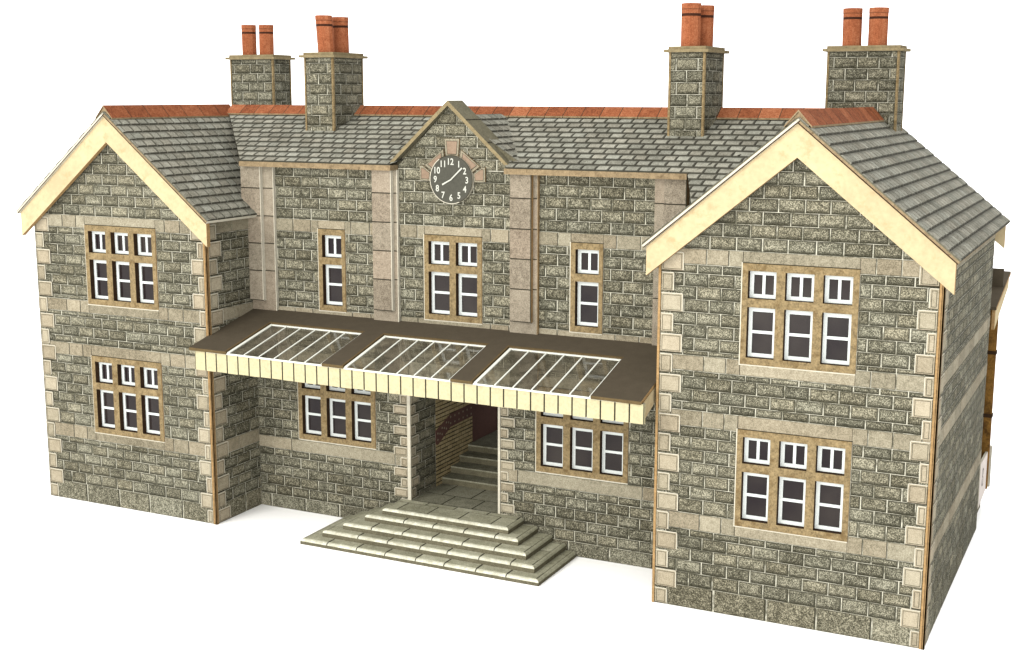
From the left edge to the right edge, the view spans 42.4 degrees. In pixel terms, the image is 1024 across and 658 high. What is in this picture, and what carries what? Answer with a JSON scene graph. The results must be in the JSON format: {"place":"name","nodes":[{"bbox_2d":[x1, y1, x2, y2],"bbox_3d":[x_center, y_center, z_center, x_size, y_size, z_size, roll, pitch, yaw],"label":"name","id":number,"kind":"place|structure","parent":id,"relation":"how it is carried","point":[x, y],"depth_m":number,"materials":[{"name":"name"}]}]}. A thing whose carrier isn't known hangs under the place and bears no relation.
{"place":"outdoors","nodes":[
{"label":"outdoors","id":0,"kind":"place"},
{"bbox_2d":[0,134,1023,657],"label":"ground","id":1,"kind":"structure","parent":0,"point":[78,578],"depth_m":4.60,"materials":[{"name":"white paper"}]},
{"bbox_2d":[300,499,575,585],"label":"entrance steps","id":2,"kind":"structure","parent":1,"relation":"on","point":[510,548],"depth_m":4.88,"materials":[{"name":"grey stone"}]},
{"bbox_2d":[16,3,1009,649],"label":"station building","id":3,"kind":"structure","parent":1,"relation":"on","point":[696,343],"depth_m":4.81,"materials":[{"name":"grey stone"}]},
{"bbox_2d":[84,224,158,310],"bbox_3d":[-1.550,-0.248,5.265,0.369,0.328,0.030,5,11,26],"label":"window","id":4,"kind":"structure","parent":3,"relation":"in","point":[121,261],"depth_m":5.27,"materials":[{"name":"beige stone"}]},
{"bbox_2d":[91,355,164,442],"bbox_3d":[-1.551,0.279,5.358,0.369,0.328,0.030,5,11,26],"label":"window","id":5,"kind":"structure","parent":3,"relation":"in","point":[127,393],"depth_m":5.36,"materials":[{"name":"beige stone"}]},
{"bbox_2d":[317,228,346,312],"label":"window","id":6,"kind":"structure","parent":3,"relation":"in","point":[331,242],"depth_m":5.18,"materials":[{"name":"beige stone"}]},
{"bbox_2d":[297,360,375,449],"bbox_3d":[-0.694,0.299,5.268,0.369,0.328,0.030,5,11,26],"label":"window","id":7,"kind":"structure","parent":3,"relation":"in","point":[326,414],"depth_m":5.28,"materials":[{"name":"beige stone"}]},
{"bbox_2d":[423,234,481,324],"bbox_3d":[-0.215,-0.188,4.944,0.250,0.328,0.030,5,11,26],"label":"window","id":8,"kind":"structure","parent":3,"relation":"in","point":[452,263],"depth_m":4.94,"materials":[{"name":"beige stone"}]},
{"bbox_2d":[535,386,628,483],"bbox_3d":[0.258,0.382,4.810,0.369,0.328,0.030,5,11,26],"label":"window","id":9,"kind":"structure","parent":3,"relation":"in","point":[565,445],"depth_m":4.82,"materials":[{"name":"beige stone"}]},
{"bbox_2d":[569,242,603,334],"bbox_3d":[0.270,-0.146,4.711,0.130,0.328,0.030,5,11,26],"label":"window","id":10,"kind":"structure","parent":3,"relation":"in","point":[586,259],"depth_m":4.71,"materials":[{"name":"beige stone"}]},
{"bbox_2d":[733,428,852,542],"bbox_3d":[0.890,0.491,4.186,0.369,0.328,0.030,5,11,26],"label":"window","id":11,"kind":"structure","parent":3,"relation":"in","point":[797,485],"depth_m":4.18,"materials":[{"name":"beige stone"}]},
{"bbox_2d":[739,262,860,374],"bbox_3d":[0.890,-0.036,4.092,0.369,0.328,0.030,5,11,26],"label":"window","id":12,"kind":"structure","parent":3,"relation":"in","point":[793,317],"depth_m":4.09,"materials":[{"name":"beige stone"}]},
{"bbox_2d":[977,268,1010,512],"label":"platform","id":13,"kind":"structure","parent":3,"relation":"attached to","point":[1000,281],"depth_m":5.32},
{"bbox_2d":[0,0,1023,150],"label":"sky","id":14,"kind":"structure","parent":0,"point":[61,61],"materials":[{"name":"white"}]}
]}

